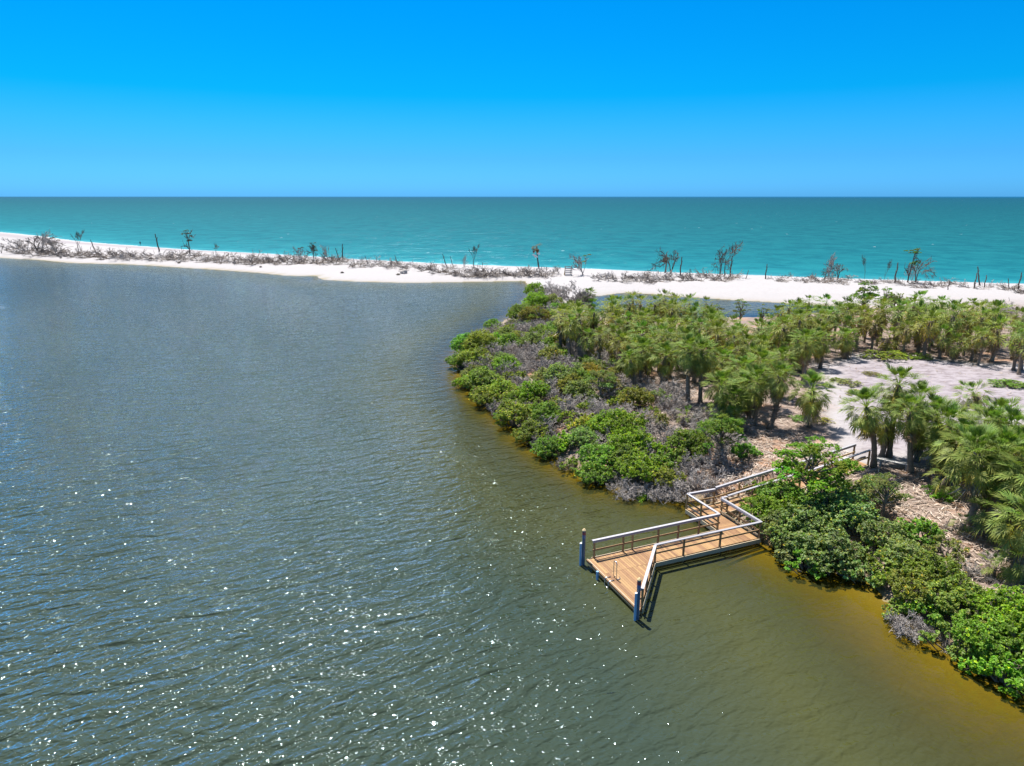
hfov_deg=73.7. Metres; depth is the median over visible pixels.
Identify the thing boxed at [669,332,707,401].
cabbage palm
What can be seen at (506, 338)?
shrub
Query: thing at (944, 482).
cabbage palm
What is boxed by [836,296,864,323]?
cabbage palm
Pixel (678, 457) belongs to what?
shrub
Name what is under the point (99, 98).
sky
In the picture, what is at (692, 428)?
dead shrub
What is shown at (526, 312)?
mangrove shrub
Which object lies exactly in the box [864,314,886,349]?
cabbage palm
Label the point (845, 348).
cabbage palm
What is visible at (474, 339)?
mangrove shrub
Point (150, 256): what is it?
driftwood
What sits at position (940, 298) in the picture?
cabbage palm
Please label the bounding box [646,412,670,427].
shrub
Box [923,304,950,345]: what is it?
cabbage palm
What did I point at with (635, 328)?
cabbage palm
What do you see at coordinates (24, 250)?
driftwood
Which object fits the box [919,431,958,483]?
cabbage palm
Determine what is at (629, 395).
shrub
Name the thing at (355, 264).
driftwood
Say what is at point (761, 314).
mangrove tree
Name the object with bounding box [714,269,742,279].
driftwood
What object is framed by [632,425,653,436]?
dead shrub
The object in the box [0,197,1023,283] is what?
sea water
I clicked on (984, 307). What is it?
cabbage palm
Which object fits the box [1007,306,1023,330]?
cabbage palm
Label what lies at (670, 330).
cabbage palm
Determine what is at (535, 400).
shrub
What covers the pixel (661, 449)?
shrub
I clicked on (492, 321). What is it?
mangrove shrub
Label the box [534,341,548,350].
dead shrub
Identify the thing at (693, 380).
cabbage palm
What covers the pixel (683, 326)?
cabbage palm
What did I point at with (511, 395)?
mangrove shrub
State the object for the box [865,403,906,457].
cabbage palm
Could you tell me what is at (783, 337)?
cabbage palm
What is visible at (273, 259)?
driftwood
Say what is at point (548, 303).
dead shrub
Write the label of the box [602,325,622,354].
cabbage palm
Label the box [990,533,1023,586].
cabbage palm
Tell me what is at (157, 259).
driftwood
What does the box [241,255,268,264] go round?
driftwood
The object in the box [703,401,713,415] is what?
shrub
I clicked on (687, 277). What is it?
driftwood
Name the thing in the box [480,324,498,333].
dead shrub
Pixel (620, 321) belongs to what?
cabbage palm
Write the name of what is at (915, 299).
cabbage palm
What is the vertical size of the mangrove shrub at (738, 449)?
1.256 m
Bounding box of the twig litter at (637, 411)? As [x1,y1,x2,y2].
[510,349,744,484]
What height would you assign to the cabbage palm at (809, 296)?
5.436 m
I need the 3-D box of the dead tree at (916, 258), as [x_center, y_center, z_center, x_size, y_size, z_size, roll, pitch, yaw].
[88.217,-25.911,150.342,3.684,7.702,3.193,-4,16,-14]
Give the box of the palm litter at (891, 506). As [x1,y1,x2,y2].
[642,372,1023,593]
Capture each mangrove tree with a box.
[528,304,548,323]
[585,365,618,401]
[697,413,746,457]
[732,298,750,321]
[756,304,770,329]
[771,435,864,501]
[773,302,791,333]
[845,280,879,311]
[863,472,913,518]
[876,287,892,305]
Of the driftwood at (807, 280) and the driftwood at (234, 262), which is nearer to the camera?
the driftwood at (807, 280)
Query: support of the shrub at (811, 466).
on the sand ground
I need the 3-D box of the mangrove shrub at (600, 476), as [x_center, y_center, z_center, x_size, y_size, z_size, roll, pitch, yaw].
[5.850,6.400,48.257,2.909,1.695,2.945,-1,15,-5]
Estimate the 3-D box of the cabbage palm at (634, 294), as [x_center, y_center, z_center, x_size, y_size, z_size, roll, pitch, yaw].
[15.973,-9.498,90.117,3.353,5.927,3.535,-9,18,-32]
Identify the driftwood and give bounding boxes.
[3,241,30,249]
[9,243,34,253]
[23,251,45,256]
[35,242,73,255]
[60,248,84,257]
[73,252,95,257]
[87,251,103,257]
[90,248,113,257]
[107,248,126,257]
[108,254,129,260]
[118,252,141,257]
[121,254,143,259]
[133,254,160,259]
[145,256,167,261]
[154,251,181,260]
[168,246,192,255]
[180,251,198,259]
[203,252,229,259]
[213,257,228,263]
[224,258,248,264]
[238,250,262,259]
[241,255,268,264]
[263,252,288,262]
[267,260,280,264]
[276,251,296,259]
[278,253,311,262]
[282,257,305,264]
[290,251,311,259]
[291,258,307,263]
[309,256,333,264]
[319,258,342,265]
[324,252,347,263]
[331,255,349,261]
[343,258,365,265]
[349,259,366,267]
[368,256,387,264]
[378,258,399,266]
[382,263,400,269]
[414,261,436,271]
[426,264,450,273]
[440,263,462,268]
[454,271,473,277]
[463,266,488,273]
[470,263,503,275]
[480,268,498,276]
[502,268,519,277]
[512,266,534,276]
[520,265,544,276]
[526,266,548,277]
[531,269,561,278]
[533,264,556,275]
[592,272,617,281]
[607,271,626,279]
[612,276,634,282]
[635,274,654,281]
[642,271,664,283]
[650,266,672,276]
[657,272,674,280]
[676,270,704,281]
[693,268,712,275]
[703,270,722,279]
[708,274,732,281]
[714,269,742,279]
[792,275,815,282]
[825,274,846,282]
[878,277,897,283]
[919,280,937,288]
[925,279,946,287]
[948,278,967,284]
[955,279,976,287]
[995,282,1022,290]
[1010,285,1023,293]
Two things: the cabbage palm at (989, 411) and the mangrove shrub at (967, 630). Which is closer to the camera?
the mangrove shrub at (967, 630)
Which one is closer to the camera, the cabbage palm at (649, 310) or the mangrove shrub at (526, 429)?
the mangrove shrub at (526, 429)
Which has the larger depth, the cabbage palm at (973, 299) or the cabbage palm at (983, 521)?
the cabbage palm at (973, 299)
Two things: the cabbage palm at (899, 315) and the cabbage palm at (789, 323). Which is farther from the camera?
the cabbage palm at (899, 315)
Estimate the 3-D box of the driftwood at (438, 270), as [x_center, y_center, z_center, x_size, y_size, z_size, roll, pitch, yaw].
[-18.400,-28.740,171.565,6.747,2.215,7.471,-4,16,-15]
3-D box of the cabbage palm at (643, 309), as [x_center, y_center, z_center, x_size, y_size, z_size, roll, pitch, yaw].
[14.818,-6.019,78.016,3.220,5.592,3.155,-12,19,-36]
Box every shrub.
[444,350,468,368]
[449,332,471,352]
[452,373,474,388]
[456,347,489,363]
[457,364,481,376]
[461,328,496,350]
[461,365,501,388]
[462,358,479,367]
[465,356,492,370]
[468,385,503,406]
[478,348,495,356]
[478,355,492,364]
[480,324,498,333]
[483,318,502,328]
[484,343,514,356]
[486,398,506,415]
[487,339,504,350]
[487,342,510,355]
[488,377,514,398]
[491,355,521,369]
[493,351,514,360]
[494,326,513,337]
[495,358,523,379]
[495,398,536,426]
[498,333,521,346]
[499,371,513,381]
[499,384,523,401]
[500,363,529,377]
[502,390,533,406]
[503,341,518,352]
[505,319,514,325]
[506,302,530,319]
[507,398,532,415]
[510,417,553,442]
[511,314,527,321]
[511,370,528,380]
[512,322,526,332]
[512,330,525,340]
[513,322,528,331]
[513,344,527,354]
[513,374,530,385]
[514,351,527,364]
[515,377,550,400]
[516,319,536,332]
[516,351,539,360]
[517,305,550,323]
[517,351,550,371]
[517,355,532,366]
[520,331,541,344]
[521,291,548,308]
[522,340,538,350]
[522,341,541,356]
[523,281,545,293]
[527,397,543,404]
[528,400,554,411]
[529,280,594,306]
[529,323,549,333]
[529,401,564,424]
[529,433,546,450]
[529,435,566,459]
[530,356,544,372]
[530,366,556,380]
[532,330,553,342]
[533,414,566,436]
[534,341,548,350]
[536,346,563,360]
[536,357,550,369]
[537,281,567,296]
[537,328,556,336]
[538,336,557,346]
[538,374,566,397]
[542,362,584,383]
[543,343,567,355]
[544,293,564,307]
[544,320,556,329]
[545,298,573,310]
[545,333,567,346]
[546,387,563,402]
[547,302,559,309]
[549,351,561,362]
[549,395,567,405]
[550,456,571,470]
[551,352,574,366]
[553,429,576,451]
[554,394,587,417]
[555,349,574,360]
[555,373,583,391]
[556,410,583,424]
[559,456,586,471]
[562,379,596,401]
[565,343,580,354]
[565,425,601,446]
[566,356,578,366]
[567,413,595,431]
[571,340,583,351]
[572,287,592,303]
[572,369,600,384]
[572,392,589,411]
[573,346,584,361]
[573,400,594,412]
[573,461,616,486]
[576,354,596,362]
[576,357,608,369]
[576,362,604,376]
[576,443,616,471]
[585,409,620,434]
[586,391,603,403]
[586,395,611,416]
[593,425,613,446]
[594,349,610,363]
[595,374,627,394]
[596,381,620,402]
[596,402,618,417]
[600,407,648,431]
[602,396,622,407]
[602,441,648,466]
[605,471,620,482]
[605,476,652,500]
[606,359,638,377]
[606,425,662,453]
[607,354,622,361]
[607,359,615,365]
[609,373,630,383]
[610,401,634,412]
[613,451,664,482]
[614,388,635,400]
[615,384,654,407]
[619,380,643,389]
[626,376,651,384]
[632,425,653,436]
[635,406,655,428]
[635,441,655,468]
[636,374,655,381]
[637,493,651,503]
[638,377,650,387]
[641,378,658,399]
[641,416,663,432]
[642,405,660,415]
[643,461,686,487]
[643,477,680,506]
[644,463,715,502]
[645,376,695,400]
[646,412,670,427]
[648,388,671,403]
[648,451,678,467]
[649,443,677,461]
[651,393,682,410]
[653,420,682,449]
[662,461,753,497]
[663,406,682,419]
[663,447,691,464]
[665,394,683,406]
[665,427,715,459]
[671,395,693,411]
[673,408,707,426]
[673,447,716,472]
[675,420,701,431]
[680,403,710,425]
[691,448,724,472]
[694,423,725,442]
[695,412,742,437]
[701,475,720,492]
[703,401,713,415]
[706,432,741,452]
[708,446,735,471]
[725,434,752,452]
[731,442,763,459]
[735,412,764,435]
[738,494,781,520]
[744,480,768,496]
[750,509,795,539]
[753,476,806,501]
[768,494,813,521]
[769,501,848,550]
[770,538,805,563]
[781,523,870,581]
[783,548,826,579]
[794,462,824,476]
[795,481,880,528]
[833,514,877,538]
[835,301,859,313]
[842,559,880,587]
[845,474,900,504]
[855,517,911,553]
[857,538,887,557]
[866,548,910,586]
[871,570,908,594]
[877,537,931,573]
[881,597,918,619]
[882,608,935,646]
[885,292,910,310]
[885,567,948,609]
[895,516,947,545]
[900,598,950,626]
[901,549,974,594]
[905,617,941,644]
[918,620,977,660]
[921,484,939,494]
[921,571,991,614]
[922,533,970,563]
[930,489,954,502]
[940,639,965,655]
[941,521,955,532]
[943,626,985,657]
[950,600,993,629]
[951,609,1023,658]
[956,604,965,610]
[957,559,984,579]
[958,648,1023,699]
[962,583,1023,627]
[966,619,1023,667]
[979,573,998,583]
[980,547,998,561]
[987,299,1022,318]
[994,610,1023,649]
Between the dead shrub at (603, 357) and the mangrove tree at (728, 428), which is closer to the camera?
the mangrove tree at (728, 428)
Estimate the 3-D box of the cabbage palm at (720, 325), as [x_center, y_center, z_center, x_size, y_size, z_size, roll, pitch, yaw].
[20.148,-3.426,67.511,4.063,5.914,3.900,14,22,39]
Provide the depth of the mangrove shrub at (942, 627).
30.19 m
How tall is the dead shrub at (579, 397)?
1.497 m
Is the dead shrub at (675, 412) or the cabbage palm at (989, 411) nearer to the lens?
the cabbage palm at (989, 411)
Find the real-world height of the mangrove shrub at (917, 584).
1.751 m
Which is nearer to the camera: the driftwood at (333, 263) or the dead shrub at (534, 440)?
the dead shrub at (534, 440)
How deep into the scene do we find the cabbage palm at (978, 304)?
81.64 m
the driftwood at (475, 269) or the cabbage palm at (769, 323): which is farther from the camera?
the driftwood at (475, 269)
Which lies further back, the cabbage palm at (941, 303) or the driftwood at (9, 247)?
the driftwood at (9, 247)
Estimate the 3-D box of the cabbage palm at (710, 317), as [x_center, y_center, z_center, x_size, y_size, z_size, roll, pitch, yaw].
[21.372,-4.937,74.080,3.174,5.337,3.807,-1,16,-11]
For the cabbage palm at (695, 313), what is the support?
on the sand ground
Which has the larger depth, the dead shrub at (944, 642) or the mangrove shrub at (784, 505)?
the mangrove shrub at (784, 505)
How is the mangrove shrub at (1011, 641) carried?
on the sand ground
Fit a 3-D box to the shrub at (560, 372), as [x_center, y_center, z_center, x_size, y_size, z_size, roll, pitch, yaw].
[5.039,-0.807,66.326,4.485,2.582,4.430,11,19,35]
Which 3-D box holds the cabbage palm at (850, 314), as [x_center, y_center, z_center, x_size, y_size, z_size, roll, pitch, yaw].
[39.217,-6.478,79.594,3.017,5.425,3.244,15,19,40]
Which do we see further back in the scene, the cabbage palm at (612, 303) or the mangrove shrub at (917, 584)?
the cabbage palm at (612, 303)
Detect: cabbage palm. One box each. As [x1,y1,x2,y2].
[549,305,574,347]
[551,303,581,340]
[553,303,567,324]
[558,313,581,359]
[560,300,584,322]
[564,301,590,345]
[565,308,592,356]
[577,327,597,354]
[581,303,605,341]
[581,330,601,352]
[583,287,597,302]
[583,298,603,318]
[583,319,605,339]
[586,308,602,334]
[590,326,608,360]
[596,300,625,340]
[597,310,607,334]
[600,314,624,339]
[601,296,621,320]
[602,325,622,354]
[603,294,621,311]
[603,310,625,336]
[604,318,630,354]
[608,329,631,371]
[609,295,625,313]
[610,332,635,360]
[615,344,643,385]
[616,311,635,344]
[617,304,632,327]
[618,295,638,320]
[620,336,647,361]
[623,291,642,316]
[625,326,641,347]
[625,333,658,383]
[627,294,651,319]
[627,320,657,353]
[631,307,653,332]
[631,311,654,333]
[633,338,659,379]
[637,309,656,338]
[642,303,661,321]
[645,296,664,329]
[645,315,673,342]
[647,321,677,371]
[647,329,663,362]
[647,339,679,387]
[650,293,667,324]
[652,289,678,322]
[652,327,685,381]
[654,335,683,377]
[657,299,681,327]
[659,313,684,341]
[660,298,685,326]
[665,293,681,311]
[668,325,688,369]
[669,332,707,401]
[672,325,702,373]
[673,297,692,325]
[674,315,698,344]
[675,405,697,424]
[679,330,713,382]
[680,293,700,314]
[680,305,707,337]
[684,338,720,402]
[685,301,707,327]
[685,317,710,346]
[695,307,723,351]
[696,296,714,316]
[698,303,720,322]
[699,338,727,381]
[699,367,741,416]
[700,313,722,352]
[701,319,735,362]
[704,311,729,331]
[706,347,739,394]
[707,318,733,344]
[712,401,753,426]
[717,342,746,373]
[717,384,753,418]
[718,328,746,361]
[719,313,747,343]
[720,325,747,355]
[722,355,761,409]
[727,371,764,420]
[735,363,775,425]
[736,341,763,370]
[737,329,756,355]
[738,333,759,367]
[747,333,778,362]
[747,344,773,370]
[747,346,786,393]
[748,317,769,343]
[750,319,770,346]
[755,313,781,332]
[756,361,799,429]
[758,319,783,349]
[765,326,782,351]
[765,344,801,397]
[766,347,786,367]
[767,305,785,332]
[767,315,797,359]
[769,314,796,358]
[777,300,802,329]
[780,332,816,371]
[782,297,811,316]
[783,309,808,351]
[785,368,841,427]
[786,301,809,323]
[788,309,817,352]
[788,328,823,382]
[799,295,817,315]
[799,304,820,338]
[805,304,827,342]
[805,326,836,368]
[809,309,834,336]
[809,318,838,353]
[813,293,836,317]
[815,305,844,347]
[824,300,848,344]
[830,326,861,358]
[834,315,862,342]
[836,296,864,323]
[837,384,899,467]
[840,305,861,328]
[848,305,877,347]
[857,294,878,337]
[860,307,876,342]
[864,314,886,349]
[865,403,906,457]
[870,304,891,346]
[871,300,897,338]
[871,362,929,457]
[873,297,891,340]
[874,325,901,350]
[881,297,916,347]
[885,305,909,338]
[885,392,938,473]
[889,306,914,345]
[894,319,917,352]
[901,292,922,317]
[901,410,941,462]
[903,297,923,342]
[904,312,934,352]
[905,299,933,347]
[905,379,943,420]
[906,290,934,311]
[911,391,966,450]
[912,307,949,358]
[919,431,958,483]
[920,400,979,475]
[922,310,943,350]
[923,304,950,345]
[923,457,962,500]
[927,301,953,342]
[928,322,956,358]
[929,295,954,337]
[930,414,990,490]
[934,422,1021,525]
[936,304,969,355]
[937,298,971,339]
[941,332,972,361]
[942,320,971,342]
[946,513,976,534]
[948,305,977,347]
[950,379,994,409]
[953,301,975,331]
[953,404,1023,459]
[957,316,982,355]
[957,425,1023,523]
[958,325,988,361]
[960,454,1014,520]
[962,299,993,343]
[965,482,1023,547]
[966,395,1023,429]
[967,298,982,331]
[968,307,995,352]
[969,326,995,364]
[972,299,996,334]
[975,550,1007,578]
[977,314,1017,361]
[979,299,1009,342]
[979,307,1007,352]
[980,299,1017,331]
[981,402,1023,456]
[984,450,1023,530]
[986,423,1023,510]
[986,489,1023,578]
[988,299,1014,314]
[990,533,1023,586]
[1000,328,1023,370]
[1005,324,1023,358]
[1006,306,1023,332]
[1006,320,1023,374]
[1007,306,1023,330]
[1011,320,1023,369]
[1014,336,1023,364]
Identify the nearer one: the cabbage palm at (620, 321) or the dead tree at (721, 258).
the cabbage palm at (620, 321)
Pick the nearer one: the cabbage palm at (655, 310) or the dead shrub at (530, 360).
the dead shrub at (530, 360)
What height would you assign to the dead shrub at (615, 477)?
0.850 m
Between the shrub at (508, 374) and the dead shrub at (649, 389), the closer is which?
the dead shrub at (649, 389)
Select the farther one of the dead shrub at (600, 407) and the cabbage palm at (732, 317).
the cabbage palm at (732, 317)
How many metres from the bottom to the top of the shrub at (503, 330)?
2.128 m
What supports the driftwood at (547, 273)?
on the sand ground
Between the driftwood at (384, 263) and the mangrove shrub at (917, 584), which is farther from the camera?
the driftwood at (384, 263)
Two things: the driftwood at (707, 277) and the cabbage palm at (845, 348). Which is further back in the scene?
the driftwood at (707, 277)
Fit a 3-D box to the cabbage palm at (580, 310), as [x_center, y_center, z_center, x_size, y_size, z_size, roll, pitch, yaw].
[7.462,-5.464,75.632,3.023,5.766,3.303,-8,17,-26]
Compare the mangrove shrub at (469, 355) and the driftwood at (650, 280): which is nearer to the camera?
the mangrove shrub at (469, 355)
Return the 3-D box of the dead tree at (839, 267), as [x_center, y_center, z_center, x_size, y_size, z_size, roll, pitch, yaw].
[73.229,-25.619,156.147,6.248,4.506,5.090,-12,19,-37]
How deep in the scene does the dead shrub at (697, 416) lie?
53.95 m
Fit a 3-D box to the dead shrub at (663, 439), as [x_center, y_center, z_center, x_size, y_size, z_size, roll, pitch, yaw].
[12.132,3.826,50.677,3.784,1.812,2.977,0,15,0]
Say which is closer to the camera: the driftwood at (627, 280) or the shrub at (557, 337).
the shrub at (557, 337)
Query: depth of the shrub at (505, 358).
72.54 m
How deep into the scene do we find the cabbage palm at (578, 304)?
77.76 m
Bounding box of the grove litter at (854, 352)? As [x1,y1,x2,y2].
[602,337,996,384]
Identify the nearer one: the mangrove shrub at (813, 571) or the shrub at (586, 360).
the mangrove shrub at (813, 571)
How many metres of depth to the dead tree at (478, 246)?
181.78 m
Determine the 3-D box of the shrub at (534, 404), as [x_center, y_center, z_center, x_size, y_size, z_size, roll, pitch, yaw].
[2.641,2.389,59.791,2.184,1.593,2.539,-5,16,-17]
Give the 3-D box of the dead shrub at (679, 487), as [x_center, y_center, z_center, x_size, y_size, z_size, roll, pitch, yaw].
[12.691,5.949,46.851,5.792,1.930,5.736,-4,16,-13]
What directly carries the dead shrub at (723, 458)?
on the sand ground
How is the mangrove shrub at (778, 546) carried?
on the sand ground
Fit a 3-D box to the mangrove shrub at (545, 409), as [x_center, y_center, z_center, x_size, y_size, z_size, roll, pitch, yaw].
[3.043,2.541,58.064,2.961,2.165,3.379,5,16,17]
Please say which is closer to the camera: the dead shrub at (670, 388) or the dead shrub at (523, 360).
the dead shrub at (670, 388)
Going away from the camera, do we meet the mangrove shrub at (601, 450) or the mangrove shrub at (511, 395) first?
the mangrove shrub at (601, 450)
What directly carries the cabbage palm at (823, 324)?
on the sand ground
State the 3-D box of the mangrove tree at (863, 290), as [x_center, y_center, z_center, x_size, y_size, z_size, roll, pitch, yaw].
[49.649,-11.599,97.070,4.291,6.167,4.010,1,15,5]
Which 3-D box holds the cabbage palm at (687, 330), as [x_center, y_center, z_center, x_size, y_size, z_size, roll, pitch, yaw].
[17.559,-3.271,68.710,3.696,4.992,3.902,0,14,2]
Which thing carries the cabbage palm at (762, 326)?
on the sand ground
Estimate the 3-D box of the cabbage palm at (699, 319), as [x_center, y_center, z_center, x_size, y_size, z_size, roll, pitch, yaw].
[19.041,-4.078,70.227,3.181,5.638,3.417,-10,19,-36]
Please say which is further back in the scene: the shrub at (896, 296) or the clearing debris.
the shrub at (896, 296)
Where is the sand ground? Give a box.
[0,232,1023,739]
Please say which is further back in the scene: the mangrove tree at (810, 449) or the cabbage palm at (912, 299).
the cabbage palm at (912, 299)
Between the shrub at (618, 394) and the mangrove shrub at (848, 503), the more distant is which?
the shrub at (618, 394)
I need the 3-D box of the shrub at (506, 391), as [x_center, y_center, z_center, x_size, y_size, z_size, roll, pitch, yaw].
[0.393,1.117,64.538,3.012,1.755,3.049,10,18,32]
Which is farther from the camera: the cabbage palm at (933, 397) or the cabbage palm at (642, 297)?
the cabbage palm at (642, 297)
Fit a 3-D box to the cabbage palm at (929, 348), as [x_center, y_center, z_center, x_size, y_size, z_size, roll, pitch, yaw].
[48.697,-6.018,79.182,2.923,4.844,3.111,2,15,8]
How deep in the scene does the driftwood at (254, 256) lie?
206.41 m
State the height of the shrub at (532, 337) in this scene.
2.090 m
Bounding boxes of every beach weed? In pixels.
[788,414,804,421]
[812,417,833,423]
[828,377,842,381]
[836,378,863,386]
[857,349,907,359]
[861,371,878,376]
[876,350,919,358]
[909,352,935,359]
[986,378,1023,387]
[1001,380,1023,386]
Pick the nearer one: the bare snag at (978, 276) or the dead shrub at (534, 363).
the dead shrub at (534, 363)
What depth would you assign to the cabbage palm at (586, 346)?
73.75 m
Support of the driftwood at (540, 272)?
on the sand ground
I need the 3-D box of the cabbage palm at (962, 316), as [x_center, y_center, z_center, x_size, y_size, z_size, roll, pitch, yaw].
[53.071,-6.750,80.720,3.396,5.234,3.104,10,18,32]
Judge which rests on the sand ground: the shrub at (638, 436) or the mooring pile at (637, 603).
the shrub at (638, 436)
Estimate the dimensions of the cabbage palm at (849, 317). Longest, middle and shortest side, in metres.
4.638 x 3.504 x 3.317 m
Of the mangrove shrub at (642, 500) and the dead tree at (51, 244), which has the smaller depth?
the mangrove shrub at (642, 500)
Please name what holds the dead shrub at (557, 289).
on the sand ground
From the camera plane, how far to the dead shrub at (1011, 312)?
101.64 m
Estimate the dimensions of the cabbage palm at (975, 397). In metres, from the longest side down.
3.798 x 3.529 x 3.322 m
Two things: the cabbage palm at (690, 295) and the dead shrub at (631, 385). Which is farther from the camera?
the cabbage palm at (690, 295)
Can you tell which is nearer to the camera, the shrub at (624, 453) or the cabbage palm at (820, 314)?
the shrub at (624, 453)
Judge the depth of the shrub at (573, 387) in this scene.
61.70 m
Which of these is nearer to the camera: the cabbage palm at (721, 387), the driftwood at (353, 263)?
the cabbage palm at (721, 387)
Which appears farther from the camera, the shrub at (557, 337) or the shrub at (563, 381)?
the shrub at (557, 337)
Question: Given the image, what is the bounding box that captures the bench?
[877,456,906,470]
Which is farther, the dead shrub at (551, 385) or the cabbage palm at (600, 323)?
the cabbage palm at (600, 323)
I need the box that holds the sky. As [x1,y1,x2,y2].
[0,0,1023,196]
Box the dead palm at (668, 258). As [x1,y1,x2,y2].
[662,255,670,272]
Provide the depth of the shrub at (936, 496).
40.79 m
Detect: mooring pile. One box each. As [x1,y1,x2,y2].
[579,528,585,565]
[633,577,641,620]
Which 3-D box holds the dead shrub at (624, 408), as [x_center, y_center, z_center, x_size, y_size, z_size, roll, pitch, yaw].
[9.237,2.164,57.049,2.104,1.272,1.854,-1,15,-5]
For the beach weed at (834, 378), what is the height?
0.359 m
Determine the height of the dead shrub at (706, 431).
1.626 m
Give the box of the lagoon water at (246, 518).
[0,258,1023,765]
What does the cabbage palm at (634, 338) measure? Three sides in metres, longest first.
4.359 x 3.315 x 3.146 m
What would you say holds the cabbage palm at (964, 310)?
on the sand ground
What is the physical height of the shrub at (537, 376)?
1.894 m
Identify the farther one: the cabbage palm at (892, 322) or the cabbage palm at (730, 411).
the cabbage palm at (892, 322)
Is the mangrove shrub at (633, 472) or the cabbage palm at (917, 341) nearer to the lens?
the mangrove shrub at (633, 472)
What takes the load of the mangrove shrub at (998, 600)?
on the sand ground
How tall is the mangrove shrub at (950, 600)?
1.811 m
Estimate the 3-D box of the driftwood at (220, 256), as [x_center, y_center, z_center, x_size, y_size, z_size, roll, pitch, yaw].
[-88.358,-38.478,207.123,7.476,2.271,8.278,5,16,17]
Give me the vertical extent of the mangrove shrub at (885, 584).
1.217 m
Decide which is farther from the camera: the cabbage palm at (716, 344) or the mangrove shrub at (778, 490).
the cabbage palm at (716, 344)
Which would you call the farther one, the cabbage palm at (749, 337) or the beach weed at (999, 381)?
the cabbage palm at (749, 337)
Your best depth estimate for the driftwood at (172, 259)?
207.57 m
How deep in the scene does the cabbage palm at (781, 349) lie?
60.13 m
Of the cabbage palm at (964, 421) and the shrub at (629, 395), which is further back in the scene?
the shrub at (629, 395)
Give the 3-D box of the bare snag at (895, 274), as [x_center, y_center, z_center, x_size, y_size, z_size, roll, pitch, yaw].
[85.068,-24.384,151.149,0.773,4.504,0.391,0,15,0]
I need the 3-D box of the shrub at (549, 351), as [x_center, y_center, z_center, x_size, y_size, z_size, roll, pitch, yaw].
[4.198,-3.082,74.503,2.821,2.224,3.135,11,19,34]
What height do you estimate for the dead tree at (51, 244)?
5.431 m
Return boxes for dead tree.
[3,238,29,250]
[20,234,65,249]
[35,229,51,246]
[40,237,63,253]
[70,231,83,247]
[181,229,195,253]
[290,247,303,257]
[306,243,317,259]
[468,245,479,266]
[569,254,590,274]
[649,247,679,273]
[711,244,731,274]
[724,241,742,275]
[821,262,847,279]
[824,253,837,278]
[904,248,921,281]
[904,264,916,279]
[907,258,936,279]
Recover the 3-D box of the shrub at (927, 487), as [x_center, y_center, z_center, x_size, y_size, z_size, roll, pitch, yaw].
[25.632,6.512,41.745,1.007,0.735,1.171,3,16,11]
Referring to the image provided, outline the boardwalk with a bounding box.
[586,443,870,614]
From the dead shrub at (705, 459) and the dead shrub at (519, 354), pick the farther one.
the dead shrub at (519, 354)
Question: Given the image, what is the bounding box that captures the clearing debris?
[828,357,1017,407]
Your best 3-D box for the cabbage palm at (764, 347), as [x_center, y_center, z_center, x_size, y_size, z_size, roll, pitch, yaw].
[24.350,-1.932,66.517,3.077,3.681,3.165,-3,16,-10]
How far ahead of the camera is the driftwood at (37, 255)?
222.90 m
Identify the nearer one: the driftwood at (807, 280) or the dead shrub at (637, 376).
the dead shrub at (637, 376)
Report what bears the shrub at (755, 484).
on the sand ground
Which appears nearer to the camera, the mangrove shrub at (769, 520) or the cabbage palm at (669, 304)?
the mangrove shrub at (769, 520)
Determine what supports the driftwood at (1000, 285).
on the sand ground
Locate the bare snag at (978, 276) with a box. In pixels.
[977,267,980,285]
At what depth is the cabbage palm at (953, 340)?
84.05 m
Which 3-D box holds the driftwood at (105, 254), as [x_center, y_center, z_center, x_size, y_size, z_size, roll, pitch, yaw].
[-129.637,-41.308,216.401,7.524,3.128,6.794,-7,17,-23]
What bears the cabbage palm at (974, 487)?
on the sand ground
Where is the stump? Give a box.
[399,269,408,273]
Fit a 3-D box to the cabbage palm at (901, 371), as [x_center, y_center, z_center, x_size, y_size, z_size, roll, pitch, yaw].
[26.085,1.899,46.648,3.513,6.851,3.447,-7,17,-23]
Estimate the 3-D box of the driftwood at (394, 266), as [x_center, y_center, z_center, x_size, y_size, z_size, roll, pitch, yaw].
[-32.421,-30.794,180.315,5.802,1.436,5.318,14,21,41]
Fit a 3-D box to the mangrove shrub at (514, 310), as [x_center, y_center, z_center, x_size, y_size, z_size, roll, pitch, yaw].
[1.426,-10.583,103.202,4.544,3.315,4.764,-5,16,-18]
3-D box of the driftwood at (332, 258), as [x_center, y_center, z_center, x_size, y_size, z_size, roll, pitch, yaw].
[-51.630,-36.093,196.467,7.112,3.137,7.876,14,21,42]
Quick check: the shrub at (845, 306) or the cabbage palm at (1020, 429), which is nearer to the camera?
the cabbage palm at (1020, 429)
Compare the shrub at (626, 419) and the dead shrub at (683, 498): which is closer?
the dead shrub at (683, 498)
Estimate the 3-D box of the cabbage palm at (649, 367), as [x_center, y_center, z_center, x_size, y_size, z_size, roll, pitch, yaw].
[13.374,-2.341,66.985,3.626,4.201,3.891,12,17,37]
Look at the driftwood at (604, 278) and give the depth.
155.64 m
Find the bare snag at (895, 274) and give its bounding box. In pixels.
[894,263,897,282]
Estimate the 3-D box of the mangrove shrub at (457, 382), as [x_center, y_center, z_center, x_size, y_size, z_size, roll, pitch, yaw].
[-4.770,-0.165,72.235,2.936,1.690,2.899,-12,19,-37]
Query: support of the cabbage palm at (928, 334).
on the sand ground
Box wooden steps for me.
[564,266,571,275]
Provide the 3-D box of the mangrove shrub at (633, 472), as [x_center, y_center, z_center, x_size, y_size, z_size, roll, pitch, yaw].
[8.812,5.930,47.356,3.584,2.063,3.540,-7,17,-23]

